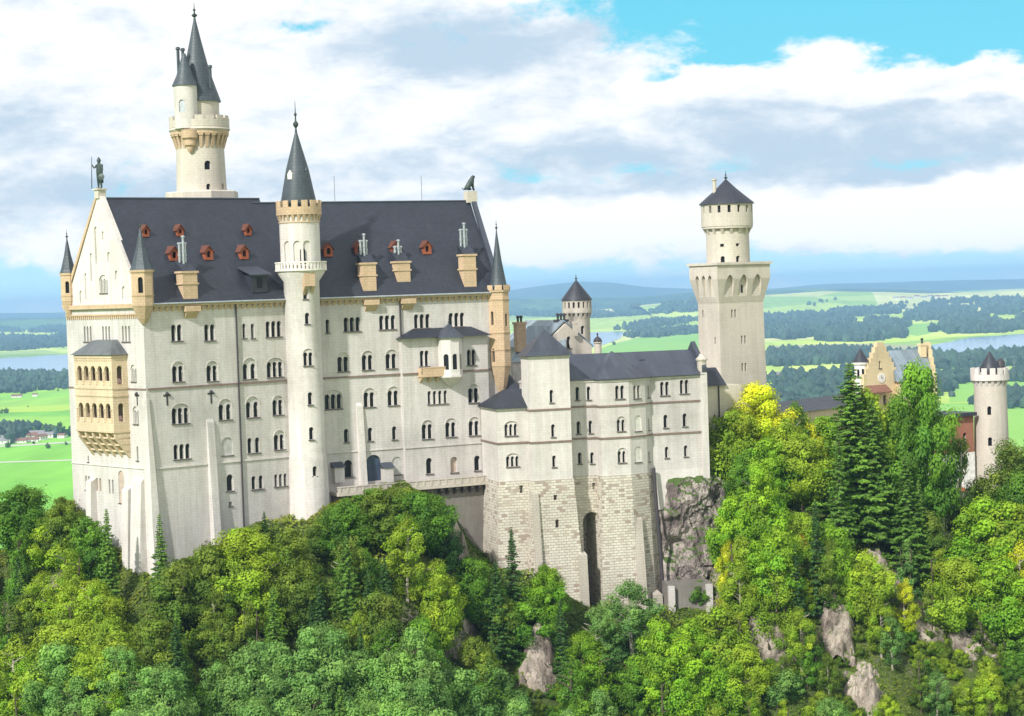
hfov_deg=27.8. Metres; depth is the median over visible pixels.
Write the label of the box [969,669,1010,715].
deciduous tree
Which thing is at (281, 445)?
window
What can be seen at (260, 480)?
window
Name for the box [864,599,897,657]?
deciduous tree
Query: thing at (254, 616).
conifer
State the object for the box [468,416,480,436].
window
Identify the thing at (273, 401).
window
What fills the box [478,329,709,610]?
residence wing
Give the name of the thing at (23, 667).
deciduous tree
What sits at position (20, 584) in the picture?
conifer
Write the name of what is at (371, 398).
window
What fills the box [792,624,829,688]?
deciduous tree
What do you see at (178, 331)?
window
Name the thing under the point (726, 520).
deciduous tree
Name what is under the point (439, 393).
window
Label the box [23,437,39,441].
house
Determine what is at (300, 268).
stair tower
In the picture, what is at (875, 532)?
conifer
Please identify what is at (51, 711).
deciduous tree
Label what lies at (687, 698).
deciduous tree
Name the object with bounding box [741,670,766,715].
deciduous tree
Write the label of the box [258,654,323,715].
deciduous tree
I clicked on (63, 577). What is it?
shrub
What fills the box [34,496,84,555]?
deciduous tree
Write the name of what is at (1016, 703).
deciduous tree
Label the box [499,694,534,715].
deciduous tree
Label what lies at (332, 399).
window
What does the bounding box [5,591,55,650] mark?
deciduous tree
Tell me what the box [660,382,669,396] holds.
window
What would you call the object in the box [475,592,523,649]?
deciduous tree
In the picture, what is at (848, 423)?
conifer
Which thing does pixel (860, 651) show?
shrub
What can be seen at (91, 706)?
deciduous tree
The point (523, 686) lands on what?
shrub
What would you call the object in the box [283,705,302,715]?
deciduous tree
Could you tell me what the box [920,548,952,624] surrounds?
deciduous tree
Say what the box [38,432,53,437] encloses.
house
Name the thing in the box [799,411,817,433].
deciduous tree
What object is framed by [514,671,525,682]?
shrub
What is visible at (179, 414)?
window
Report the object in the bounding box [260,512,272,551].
conifer
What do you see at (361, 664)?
deciduous tree
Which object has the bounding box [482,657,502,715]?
conifer
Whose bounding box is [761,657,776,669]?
shrub
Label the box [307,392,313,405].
window
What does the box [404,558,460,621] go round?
deciduous tree
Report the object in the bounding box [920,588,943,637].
deciduous tree
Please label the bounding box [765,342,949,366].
woodland
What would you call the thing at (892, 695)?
shrub
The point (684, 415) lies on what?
window
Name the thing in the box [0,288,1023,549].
plain ground
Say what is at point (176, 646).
conifer
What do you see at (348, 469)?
window
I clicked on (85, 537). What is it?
deciduous tree
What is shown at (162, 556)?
conifer
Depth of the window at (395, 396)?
325.50 m
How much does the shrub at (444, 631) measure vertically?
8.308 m
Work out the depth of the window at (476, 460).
331.84 m
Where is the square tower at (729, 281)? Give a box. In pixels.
[687,171,771,413]
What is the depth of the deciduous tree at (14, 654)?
292.17 m
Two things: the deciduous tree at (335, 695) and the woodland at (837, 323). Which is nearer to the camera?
the deciduous tree at (335, 695)
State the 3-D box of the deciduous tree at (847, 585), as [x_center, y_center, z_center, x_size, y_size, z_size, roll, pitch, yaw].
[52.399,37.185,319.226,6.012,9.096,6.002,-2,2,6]
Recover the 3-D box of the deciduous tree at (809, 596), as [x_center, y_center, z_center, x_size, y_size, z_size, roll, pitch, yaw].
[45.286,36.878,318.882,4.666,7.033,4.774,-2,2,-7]
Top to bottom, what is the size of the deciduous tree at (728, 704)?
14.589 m
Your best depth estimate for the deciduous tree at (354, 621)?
288.51 m
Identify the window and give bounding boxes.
[99,274,107,293]
[171,325,183,341]
[171,361,184,382]
[171,403,190,424]
[173,444,191,460]
[204,161,210,169]
[204,325,216,341]
[206,360,218,381]
[218,398,232,420]
[226,475,234,492]
[242,324,247,338]
[242,357,257,380]
[245,396,259,418]
[247,438,260,454]
[250,324,255,338]
[251,476,264,490]
[265,321,282,337]
[266,357,284,378]
[272,395,284,415]
[273,429,285,450]
[274,474,288,487]
[302,348,313,366]
[304,313,310,324]
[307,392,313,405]
[309,427,314,440]
[324,389,342,410]
[325,320,330,333]
[336,352,349,372]
[343,317,361,332]
[343,429,349,443]
[344,460,353,478]
[361,350,374,370]
[363,387,375,407]
[367,428,373,441]
[379,315,396,330]
[385,349,397,369]
[387,386,399,406]
[392,427,397,440]
[414,314,431,328]
[420,351,430,367]
[421,419,433,439]
[426,458,433,474]
[427,391,448,405]
[444,417,457,437]
[449,313,465,327]
[450,457,458,473]
[467,350,476,365]
[467,383,479,403]
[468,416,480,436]
[474,456,481,471]
[504,420,518,436]
[505,453,519,467]
[549,390,554,403]
[551,424,556,437]
[552,456,557,467]
[566,337,571,348]
[575,387,580,400]
[576,421,581,434]
[577,453,582,464]
[586,387,591,400]
[588,421,593,433]
[590,452,595,464]
[615,386,625,399]
[616,416,625,431]
[617,447,626,463]
[633,386,641,399]
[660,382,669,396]
[663,415,668,428]
[664,447,669,458]
[679,380,689,394]
[682,414,687,427]
[683,445,688,457]
[987,406,991,414]
[988,437,991,445]
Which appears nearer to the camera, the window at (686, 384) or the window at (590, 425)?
the window at (590, 425)
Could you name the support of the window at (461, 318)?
in the palace
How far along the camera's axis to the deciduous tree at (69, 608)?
294.02 m
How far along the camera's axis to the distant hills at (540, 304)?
16649.37 m
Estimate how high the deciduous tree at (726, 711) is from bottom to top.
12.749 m
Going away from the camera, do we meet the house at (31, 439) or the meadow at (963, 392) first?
the house at (31, 439)
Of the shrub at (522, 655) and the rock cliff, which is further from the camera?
the rock cliff
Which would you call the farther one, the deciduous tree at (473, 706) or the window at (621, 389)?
the window at (621, 389)
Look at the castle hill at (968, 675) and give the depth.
312.70 m
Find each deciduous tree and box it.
[0,480,51,557]
[0,596,13,664]
[0,632,34,715]
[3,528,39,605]
[3,655,40,715]
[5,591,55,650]
[8,686,30,715]
[10,614,91,709]
[15,637,83,715]
[16,570,57,629]
[27,704,43,715]
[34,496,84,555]
[38,577,99,622]
[43,703,67,715]
[45,542,87,635]
[50,674,100,715]
[51,513,121,583]
[54,421,69,433]
[60,635,148,713]
[62,594,81,622]
[65,620,140,678]
[69,577,119,651]
[72,591,142,650]
[73,694,107,715]
[90,643,141,715]
[97,689,126,715]
[111,703,153,715]
[124,614,192,674]
[125,662,203,715]
[126,658,153,708]
[131,704,168,715]
[142,557,214,632]
[152,643,197,690]
[156,677,195,708]
[184,540,240,619]
[190,684,226,715]
[191,522,283,614]
[193,586,238,648]
[194,655,235,715]
[200,610,242,669]
[207,670,257,715]
[212,638,293,715]
[233,552,301,645]
[234,695,276,715]
[236,600,263,670]
[248,639,310,715]
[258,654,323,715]
[261,556,332,635]
[267,524,323,602]
[268,687,285,710]
[274,620,367,714]
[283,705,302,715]
[289,684,335,715]
[308,667,342,708]
[313,500,376,559]
[317,646,381,715]
[327,535,378,619]
[327,612,354,651]
[329,546,385,599]
[344,610,377,663]
[345,698,398,715]
[346,585,426,661]
[350,484,415,551]
[352,647,431,714]
[362,625,402,681]
[374,697,426,715]
[378,674,448,715]
[380,516,429,602]
[386,489,455,553]
[389,626,456,709]
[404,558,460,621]
[407,613,451,669]
[414,567,468,632]
[421,704,456,715]
[424,647,447,686]
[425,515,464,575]
[439,663,500,715]
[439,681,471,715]
[449,552,512,623]
[449,634,503,687]
[457,697,483,715]
[472,679,509,715]
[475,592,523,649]
[485,666,530,715]
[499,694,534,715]
[507,599,567,649]
[520,564,570,630]
[550,651,590,715]
[555,630,608,690]
[557,695,599,715]
[559,706,574,715]
[577,647,630,715]
[583,600,625,682]
[590,688,618,715]
[603,578,665,660]
[608,653,663,714]
[628,614,679,688]
[633,700,645,715]
[643,671,671,715]
[648,632,719,715]
[649,652,678,701]
[669,616,717,684]
[674,683,695,714]
[678,663,708,715]
[685,600,761,670]
[703,488,758,576]
[703,645,759,715]
[703,698,729,715]
[708,404,764,495]
[712,640,777,706]
[714,538,741,605]
[716,529,767,620]
[719,564,761,633]
[720,449,765,512]
[720,669,741,715]
[727,379,802,444]
[731,611,750,665]
[733,430,800,509]
[735,464,792,569]
[738,525,810,611]
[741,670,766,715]
[745,697,760,715]
[749,556,807,649]
[766,412,814,495]
[770,653,794,701]
[776,699,790,715]
[778,431,837,511]
[778,509,820,575]
[782,606,819,681]
[784,400,810,435]
[786,561,812,611]
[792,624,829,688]
[796,422,829,464]
[798,521,860,588]
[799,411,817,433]
[799,525,811,576]
[799,576,817,613]
[805,539,848,610]
[809,412,849,496]
[813,696,851,715]
[815,652,844,699]
[836,572,865,617]
[838,380,902,501]
[842,546,897,624]
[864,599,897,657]
[870,695,904,715]
[876,394,930,525]
[878,614,908,670]
[886,356,963,529]
[893,578,924,632]
[895,541,923,600]
[904,503,951,573]
[907,651,935,712]
[918,668,952,715]
[919,552,989,633]
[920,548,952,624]
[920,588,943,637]
[940,427,978,537]
[941,491,1023,576]
[946,676,978,715]
[964,552,1023,643]
[967,495,1023,579]
[967,614,993,665]
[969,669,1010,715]
[970,653,1003,695]
[984,437,1023,501]
[984,696,995,715]
[993,453,1014,496]
[994,469,1023,507]
[996,616,1012,666]
[998,652,1023,689]
[1000,538,1023,620]
[1006,677,1023,715]
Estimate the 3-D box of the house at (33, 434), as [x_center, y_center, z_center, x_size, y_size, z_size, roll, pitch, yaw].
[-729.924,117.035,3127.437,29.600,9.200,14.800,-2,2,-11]
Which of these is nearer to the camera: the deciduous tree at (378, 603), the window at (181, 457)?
the deciduous tree at (378, 603)
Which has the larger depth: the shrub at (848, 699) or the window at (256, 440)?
the window at (256, 440)
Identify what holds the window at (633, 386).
in the residence wing at (586, 458)
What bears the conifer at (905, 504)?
on the castle hill at (968, 675)
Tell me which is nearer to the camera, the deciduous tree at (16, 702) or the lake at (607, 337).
the deciduous tree at (16, 702)
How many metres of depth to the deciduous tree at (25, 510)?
317.55 m
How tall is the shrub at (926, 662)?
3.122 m
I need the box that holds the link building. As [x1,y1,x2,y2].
[707,367,740,478]
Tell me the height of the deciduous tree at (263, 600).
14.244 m
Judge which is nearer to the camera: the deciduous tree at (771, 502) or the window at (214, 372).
the window at (214, 372)
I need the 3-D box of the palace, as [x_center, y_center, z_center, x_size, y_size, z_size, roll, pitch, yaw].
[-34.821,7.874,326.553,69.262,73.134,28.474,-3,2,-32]
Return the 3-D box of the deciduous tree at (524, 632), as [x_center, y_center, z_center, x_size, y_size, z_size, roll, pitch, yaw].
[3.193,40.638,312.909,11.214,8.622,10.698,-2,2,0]
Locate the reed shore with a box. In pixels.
[775,344,916,349]
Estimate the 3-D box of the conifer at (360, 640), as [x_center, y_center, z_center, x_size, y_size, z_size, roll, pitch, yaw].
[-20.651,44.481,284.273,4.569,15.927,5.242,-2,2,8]
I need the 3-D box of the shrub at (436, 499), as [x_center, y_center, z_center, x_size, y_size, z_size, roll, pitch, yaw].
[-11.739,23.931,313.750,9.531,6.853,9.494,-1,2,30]
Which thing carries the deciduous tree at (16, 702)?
on the castle hill at (968, 675)
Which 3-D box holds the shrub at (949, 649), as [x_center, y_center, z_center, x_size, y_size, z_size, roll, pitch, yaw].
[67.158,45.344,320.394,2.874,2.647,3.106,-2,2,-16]
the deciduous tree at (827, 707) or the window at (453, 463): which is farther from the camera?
the window at (453, 463)
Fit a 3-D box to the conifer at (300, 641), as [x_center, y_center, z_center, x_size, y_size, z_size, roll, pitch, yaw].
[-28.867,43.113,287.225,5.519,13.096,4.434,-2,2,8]
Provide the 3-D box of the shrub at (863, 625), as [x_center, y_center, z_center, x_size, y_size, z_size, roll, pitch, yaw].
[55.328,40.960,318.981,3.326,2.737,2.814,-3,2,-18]
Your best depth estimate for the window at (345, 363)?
321.31 m
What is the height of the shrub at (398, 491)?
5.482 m
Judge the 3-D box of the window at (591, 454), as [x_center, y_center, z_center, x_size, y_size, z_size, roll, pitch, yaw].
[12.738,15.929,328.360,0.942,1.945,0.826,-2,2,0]
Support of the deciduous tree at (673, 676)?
on the castle hill at (968, 675)
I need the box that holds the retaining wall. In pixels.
[662,578,712,613]
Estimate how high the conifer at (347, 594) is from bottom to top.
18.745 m
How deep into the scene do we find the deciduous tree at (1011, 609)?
319.56 m
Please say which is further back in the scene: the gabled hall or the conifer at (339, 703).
the gabled hall
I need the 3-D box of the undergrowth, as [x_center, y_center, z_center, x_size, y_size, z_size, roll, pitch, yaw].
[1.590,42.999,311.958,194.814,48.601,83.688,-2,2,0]
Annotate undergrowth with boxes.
[0,480,1023,715]
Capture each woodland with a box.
[0,316,66,332]
[0,332,66,350]
[0,367,68,383]
[0,378,68,393]
[0,419,60,443]
[509,296,697,317]
[613,315,697,330]
[623,323,698,337]
[764,293,1023,341]
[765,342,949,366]
[766,361,1023,401]
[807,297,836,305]
[933,344,1023,368]
[967,382,1023,408]
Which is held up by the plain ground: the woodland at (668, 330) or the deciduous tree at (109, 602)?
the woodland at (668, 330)
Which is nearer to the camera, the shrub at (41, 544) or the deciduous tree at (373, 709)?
the deciduous tree at (373, 709)
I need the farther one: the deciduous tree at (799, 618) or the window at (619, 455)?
the window at (619, 455)
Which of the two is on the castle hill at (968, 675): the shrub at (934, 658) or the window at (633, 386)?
the shrub at (934, 658)
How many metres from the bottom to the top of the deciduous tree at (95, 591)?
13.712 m
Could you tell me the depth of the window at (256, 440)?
312.30 m
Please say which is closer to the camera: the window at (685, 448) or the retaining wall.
the retaining wall
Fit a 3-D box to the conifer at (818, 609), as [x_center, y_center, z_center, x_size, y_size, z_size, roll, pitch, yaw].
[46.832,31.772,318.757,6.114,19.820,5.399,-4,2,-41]
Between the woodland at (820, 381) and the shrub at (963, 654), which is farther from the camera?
the woodland at (820, 381)
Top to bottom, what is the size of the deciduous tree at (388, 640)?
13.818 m
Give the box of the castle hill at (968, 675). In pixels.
[0,490,1016,715]
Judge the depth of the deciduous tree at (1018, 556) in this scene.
322.23 m
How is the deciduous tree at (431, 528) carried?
on the castle hill at (968, 675)
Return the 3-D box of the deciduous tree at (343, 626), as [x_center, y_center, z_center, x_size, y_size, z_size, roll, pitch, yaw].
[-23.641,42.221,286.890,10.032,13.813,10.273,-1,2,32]
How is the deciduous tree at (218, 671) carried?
on the castle hill at (968, 675)
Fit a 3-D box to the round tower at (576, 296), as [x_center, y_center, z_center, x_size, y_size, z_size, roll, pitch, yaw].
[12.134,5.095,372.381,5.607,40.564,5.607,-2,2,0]
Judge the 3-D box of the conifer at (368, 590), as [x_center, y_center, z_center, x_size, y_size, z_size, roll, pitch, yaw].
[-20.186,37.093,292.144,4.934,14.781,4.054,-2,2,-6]
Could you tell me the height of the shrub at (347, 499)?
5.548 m
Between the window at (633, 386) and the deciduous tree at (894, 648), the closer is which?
the deciduous tree at (894, 648)
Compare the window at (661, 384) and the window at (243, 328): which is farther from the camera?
the window at (661, 384)
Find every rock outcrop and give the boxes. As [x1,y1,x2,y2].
[445,512,474,636]
[519,621,559,696]
[746,606,796,667]
[819,592,856,666]
[841,661,883,715]
[866,548,916,613]
[906,599,945,644]
[948,627,1001,670]
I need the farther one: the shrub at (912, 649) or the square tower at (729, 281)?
the square tower at (729, 281)
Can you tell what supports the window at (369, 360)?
in the palace
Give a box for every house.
[0,438,10,443]
[11,394,22,397]
[14,438,27,442]
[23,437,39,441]
[29,430,45,431]
[29,432,37,436]
[35,434,47,439]
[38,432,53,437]
[57,433,66,437]
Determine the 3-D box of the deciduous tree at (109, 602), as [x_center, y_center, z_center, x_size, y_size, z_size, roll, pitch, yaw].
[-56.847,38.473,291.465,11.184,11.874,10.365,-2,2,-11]
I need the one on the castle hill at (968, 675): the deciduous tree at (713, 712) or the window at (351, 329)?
the deciduous tree at (713, 712)
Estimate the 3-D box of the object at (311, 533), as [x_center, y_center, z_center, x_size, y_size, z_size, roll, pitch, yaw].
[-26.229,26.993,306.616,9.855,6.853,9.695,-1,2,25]
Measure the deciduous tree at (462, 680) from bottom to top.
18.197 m
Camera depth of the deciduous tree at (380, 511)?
305.51 m
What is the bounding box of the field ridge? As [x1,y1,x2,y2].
[630,291,1023,317]
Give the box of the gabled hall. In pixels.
[509,313,592,377]
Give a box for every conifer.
[1,632,17,712]
[7,556,25,642]
[10,569,27,645]
[33,622,46,664]
[97,509,125,615]
[147,514,169,592]
[165,623,195,700]
[173,600,193,680]
[242,568,264,642]
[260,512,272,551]
[263,586,288,646]
[295,623,312,663]
[306,601,314,669]
[307,584,331,669]
[329,536,361,651]
[333,684,346,715]
[356,625,366,679]
[361,570,375,624]
[376,558,403,636]
[381,585,400,642]
[479,561,520,663]
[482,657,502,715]
[489,630,497,666]
[501,527,532,626]
[549,601,574,691]
[787,545,810,639]
[804,501,831,616]
[805,364,898,525]
[826,433,859,563]
[847,400,906,547]
[881,457,936,577]
[911,480,937,585]
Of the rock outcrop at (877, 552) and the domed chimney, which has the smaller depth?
the rock outcrop at (877, 552)
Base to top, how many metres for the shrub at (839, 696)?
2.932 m
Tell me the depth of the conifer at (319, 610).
288.02 m
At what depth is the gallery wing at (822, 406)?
379.85 m
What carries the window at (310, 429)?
in the stair tower at (300, 268)
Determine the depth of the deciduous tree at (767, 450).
330.98 m
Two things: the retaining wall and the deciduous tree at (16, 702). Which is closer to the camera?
the deciduous tree at (16, 702)
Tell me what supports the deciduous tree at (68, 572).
on the castle hill at (968, 675)
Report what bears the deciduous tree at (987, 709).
on the castle hill at (968, 675)
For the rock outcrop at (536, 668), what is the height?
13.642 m
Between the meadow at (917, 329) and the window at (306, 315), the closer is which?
the window at (306, 315)
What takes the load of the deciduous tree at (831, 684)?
on the castle hill at (968, 675)
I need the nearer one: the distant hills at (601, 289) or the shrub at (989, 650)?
the shrub at (989, 650)
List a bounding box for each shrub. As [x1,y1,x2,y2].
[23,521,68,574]
[33,512,71,552]
[55,559,96,600]
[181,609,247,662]
[249,522,279,558]
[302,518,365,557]
[321,497,359,522]
[351,487,389,516]
[384,487,421,512]
[406,606,461,653]
[419,493,463,527]
[451,621,463,631]
[514,652,526,667]
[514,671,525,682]
[514,683,533,697]
[532,689,544,698]
[532,708,542,715]
[533,699,547,711]
[543,705,558,715]
[545,683,554,698]
[549,683,563,701]
[688,579,716,605]
[759,669,805,706]
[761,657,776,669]
[801,691,842,715]
[831,692,845,703]
[833,655,849,668]
[843,695,855,709]
[849,666,857,672]
[851,625,867,642]
[852,709,862,715]
[854,645,869,658]
[862,620,879,629]
[885,595,900,608]
[887,693,896,701]
[903,627,918,641]
[906,645,917,656]
[908,652,925,665]
[915,639,934,656]
[921,658,938,672]
[922,657,936,671]
[923,601,953,627]
[923,641,938,654]
[930,640,947,656]
[930,656,938,663]
[935,650,949,659]
[937,658,950,671]
[940,642,953,655]
[946,664,964,679]
[948,474,999,541]
[950,652,965,665]
[951,649,962,658]
[952,649,969,664]
[961,658,971,667]
[985,648,1000,660]
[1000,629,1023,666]
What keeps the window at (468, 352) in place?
in the palace
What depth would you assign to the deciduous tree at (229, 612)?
289.64 m
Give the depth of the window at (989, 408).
402.04 m
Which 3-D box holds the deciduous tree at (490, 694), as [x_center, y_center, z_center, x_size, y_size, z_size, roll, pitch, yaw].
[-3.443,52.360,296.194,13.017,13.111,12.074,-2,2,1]
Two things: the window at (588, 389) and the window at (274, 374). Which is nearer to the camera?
the window at (274, 374)
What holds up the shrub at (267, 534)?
on the castle hill at (968, 675)
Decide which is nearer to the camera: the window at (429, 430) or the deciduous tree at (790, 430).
the window at (429, 430)
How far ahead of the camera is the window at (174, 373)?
303.84 m
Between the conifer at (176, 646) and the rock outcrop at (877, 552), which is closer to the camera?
the conifer at (176, 646)
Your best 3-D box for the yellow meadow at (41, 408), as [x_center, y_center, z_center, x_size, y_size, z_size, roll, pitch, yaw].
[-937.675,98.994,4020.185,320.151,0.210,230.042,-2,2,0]
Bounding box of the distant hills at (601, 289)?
[0,279,1023,318]
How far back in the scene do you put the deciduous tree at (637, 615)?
313.42 m
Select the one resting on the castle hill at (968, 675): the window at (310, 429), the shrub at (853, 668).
the shrub at (853, 668)
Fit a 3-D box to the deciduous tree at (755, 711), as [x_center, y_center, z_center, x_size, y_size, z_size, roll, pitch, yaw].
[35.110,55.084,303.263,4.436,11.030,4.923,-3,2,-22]
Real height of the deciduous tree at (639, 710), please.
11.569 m
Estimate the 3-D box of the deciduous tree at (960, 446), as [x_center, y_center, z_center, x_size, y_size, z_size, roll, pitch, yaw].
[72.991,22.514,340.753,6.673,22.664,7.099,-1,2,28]
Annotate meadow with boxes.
[0,405,69,412]
[602,333,698,352]
[907,322,941,335]
[936,403,1023,462]
[950,381,1023,401]
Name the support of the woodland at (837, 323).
on the plain ground
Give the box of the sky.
[0,0,1023,312]
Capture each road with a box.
[0,441,70,446]
[0,459,71,462]
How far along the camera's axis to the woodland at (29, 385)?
4900.36 m
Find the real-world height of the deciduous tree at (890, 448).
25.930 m
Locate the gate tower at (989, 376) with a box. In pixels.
[970,351,1008,488]
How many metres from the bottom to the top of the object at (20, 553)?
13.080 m
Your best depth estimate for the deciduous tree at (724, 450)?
337.23 m
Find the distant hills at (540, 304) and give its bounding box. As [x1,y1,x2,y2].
[0,289,961,329]
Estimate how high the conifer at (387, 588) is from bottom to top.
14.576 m
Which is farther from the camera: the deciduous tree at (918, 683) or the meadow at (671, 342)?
the meadow at (671, 342)
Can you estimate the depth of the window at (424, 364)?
326.93 m
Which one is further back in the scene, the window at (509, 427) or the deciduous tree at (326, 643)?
the window at (509, 427)
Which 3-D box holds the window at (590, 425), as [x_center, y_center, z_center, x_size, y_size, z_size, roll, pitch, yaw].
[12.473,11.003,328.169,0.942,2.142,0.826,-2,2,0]
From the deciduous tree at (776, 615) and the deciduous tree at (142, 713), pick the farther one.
the deciduous tree at (776, 615)
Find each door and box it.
[300,248,305,263]
[366,455,380,480]
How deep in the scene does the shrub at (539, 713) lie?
302.82 m
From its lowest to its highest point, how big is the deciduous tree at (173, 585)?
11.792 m
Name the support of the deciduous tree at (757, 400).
on the castle hill at (968, 675)
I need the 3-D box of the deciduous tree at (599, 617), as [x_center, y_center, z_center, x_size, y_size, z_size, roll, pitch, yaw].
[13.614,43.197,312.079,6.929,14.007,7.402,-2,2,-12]
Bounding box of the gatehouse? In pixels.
[852,338,976,494]
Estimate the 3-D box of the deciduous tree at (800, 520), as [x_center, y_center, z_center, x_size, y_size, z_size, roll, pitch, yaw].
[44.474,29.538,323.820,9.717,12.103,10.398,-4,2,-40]
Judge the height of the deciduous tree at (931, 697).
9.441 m
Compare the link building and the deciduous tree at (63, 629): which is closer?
the deciduous tree at (63, 629)
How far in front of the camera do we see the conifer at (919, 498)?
328.02 m
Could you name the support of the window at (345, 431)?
in the palace
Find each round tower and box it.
[165,7,237,197]
[561,276,591,342]
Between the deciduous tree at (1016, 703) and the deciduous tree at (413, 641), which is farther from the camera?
the deciduous tree at (1016, 703)
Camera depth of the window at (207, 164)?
333.95 m
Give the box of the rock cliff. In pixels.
[659,469,726,580]
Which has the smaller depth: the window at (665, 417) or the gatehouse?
the window at (665, 417)
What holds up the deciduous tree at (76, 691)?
on the castle hill at (968, 675)
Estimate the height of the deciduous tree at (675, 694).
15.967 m
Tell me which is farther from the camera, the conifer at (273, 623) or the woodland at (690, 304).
the woodland at (690, 304)
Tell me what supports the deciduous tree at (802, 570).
on the castle hill at (968, 675)
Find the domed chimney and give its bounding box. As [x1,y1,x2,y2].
[593,333,601,352]
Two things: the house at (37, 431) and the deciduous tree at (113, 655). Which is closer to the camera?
the deciduous tree at (113, 655)
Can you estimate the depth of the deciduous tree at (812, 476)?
331.84 m
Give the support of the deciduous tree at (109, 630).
on the castle hill at (968, 675)
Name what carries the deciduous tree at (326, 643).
on the castle hill at (968, 675)
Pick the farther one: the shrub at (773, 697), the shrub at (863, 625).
the shrub at (863, 625)
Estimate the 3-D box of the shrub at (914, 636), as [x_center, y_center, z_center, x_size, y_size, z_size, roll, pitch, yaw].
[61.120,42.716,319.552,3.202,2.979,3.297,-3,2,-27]
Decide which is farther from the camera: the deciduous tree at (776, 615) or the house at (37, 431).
the house at (37, 431)
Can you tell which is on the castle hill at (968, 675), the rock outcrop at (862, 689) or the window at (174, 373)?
the rock outcrop at (862, 689)
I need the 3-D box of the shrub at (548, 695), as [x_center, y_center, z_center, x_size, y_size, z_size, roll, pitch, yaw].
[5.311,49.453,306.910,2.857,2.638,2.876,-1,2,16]
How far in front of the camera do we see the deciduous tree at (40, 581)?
304.90 m
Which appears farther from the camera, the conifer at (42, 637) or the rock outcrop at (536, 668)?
the rock outcrop at (536, 668)
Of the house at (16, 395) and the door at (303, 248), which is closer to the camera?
the door at (303, 248)
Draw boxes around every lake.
[0,354,67,370]
[590,331,622,347]
[931,334,1023,351]
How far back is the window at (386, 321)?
324.86 m
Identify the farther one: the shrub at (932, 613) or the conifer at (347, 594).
the shrub at (932, 613)
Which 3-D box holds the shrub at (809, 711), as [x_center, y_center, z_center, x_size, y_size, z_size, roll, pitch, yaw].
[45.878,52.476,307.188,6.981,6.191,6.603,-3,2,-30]
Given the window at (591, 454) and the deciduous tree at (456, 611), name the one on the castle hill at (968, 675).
the deciduous tree at (456, 611)
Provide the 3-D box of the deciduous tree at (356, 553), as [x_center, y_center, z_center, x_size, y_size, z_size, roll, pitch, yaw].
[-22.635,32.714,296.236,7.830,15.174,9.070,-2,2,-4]
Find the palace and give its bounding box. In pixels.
[59,183,510,576]
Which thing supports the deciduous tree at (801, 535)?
on the castle hill at (968, 675)
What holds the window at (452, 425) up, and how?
in the palace
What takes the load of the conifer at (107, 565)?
on the castle hill at (968, 675)
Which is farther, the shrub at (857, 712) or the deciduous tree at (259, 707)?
the shrub at (857, 712)
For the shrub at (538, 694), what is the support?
on the castle hill at (968, 675)
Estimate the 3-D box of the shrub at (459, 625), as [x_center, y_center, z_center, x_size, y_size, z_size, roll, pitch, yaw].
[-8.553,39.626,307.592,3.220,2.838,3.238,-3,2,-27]
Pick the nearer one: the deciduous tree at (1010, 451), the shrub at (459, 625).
the shrub at (459, 625)
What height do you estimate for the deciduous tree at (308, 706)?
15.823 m
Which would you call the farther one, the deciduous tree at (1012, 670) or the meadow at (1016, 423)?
the meadow at (1016, 423)
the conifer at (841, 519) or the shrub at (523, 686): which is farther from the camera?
the conifer at (841, 519)
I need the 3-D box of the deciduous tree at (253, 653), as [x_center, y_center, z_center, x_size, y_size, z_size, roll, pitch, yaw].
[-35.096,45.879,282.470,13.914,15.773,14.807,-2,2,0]
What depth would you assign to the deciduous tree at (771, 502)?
321.10 m
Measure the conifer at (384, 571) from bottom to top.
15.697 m
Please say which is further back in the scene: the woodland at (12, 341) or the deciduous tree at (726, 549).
the woodland at (12, 341)
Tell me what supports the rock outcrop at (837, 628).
on the castle hill at (968, 675)
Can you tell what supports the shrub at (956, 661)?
on the castle hill at (968, 675)
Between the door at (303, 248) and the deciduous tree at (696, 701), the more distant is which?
the door at (303, 248)
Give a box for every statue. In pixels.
[91,157,103,187]
[462,175,474,190]
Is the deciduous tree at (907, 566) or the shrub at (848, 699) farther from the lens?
the deciduous tree at (907, 566)
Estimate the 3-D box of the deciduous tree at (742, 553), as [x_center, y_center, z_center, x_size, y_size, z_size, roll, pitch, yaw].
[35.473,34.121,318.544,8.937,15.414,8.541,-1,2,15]
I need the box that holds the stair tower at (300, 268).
[275,109,329,520]
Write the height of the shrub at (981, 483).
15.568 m
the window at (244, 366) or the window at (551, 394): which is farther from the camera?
the window at (551, 394)
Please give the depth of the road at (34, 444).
2982.80 m
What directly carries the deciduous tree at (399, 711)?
on the castle hill at (968, 675)
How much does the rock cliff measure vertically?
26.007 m
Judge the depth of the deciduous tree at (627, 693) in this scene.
306.86 m
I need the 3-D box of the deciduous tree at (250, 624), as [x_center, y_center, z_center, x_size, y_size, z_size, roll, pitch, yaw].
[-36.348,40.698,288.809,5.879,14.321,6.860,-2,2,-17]
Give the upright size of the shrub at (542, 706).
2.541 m
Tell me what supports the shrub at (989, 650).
on the castle hill at (968, 675)
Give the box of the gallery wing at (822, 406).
[776,395,859,444]
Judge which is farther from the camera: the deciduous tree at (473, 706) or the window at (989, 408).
the window at (989, 408)

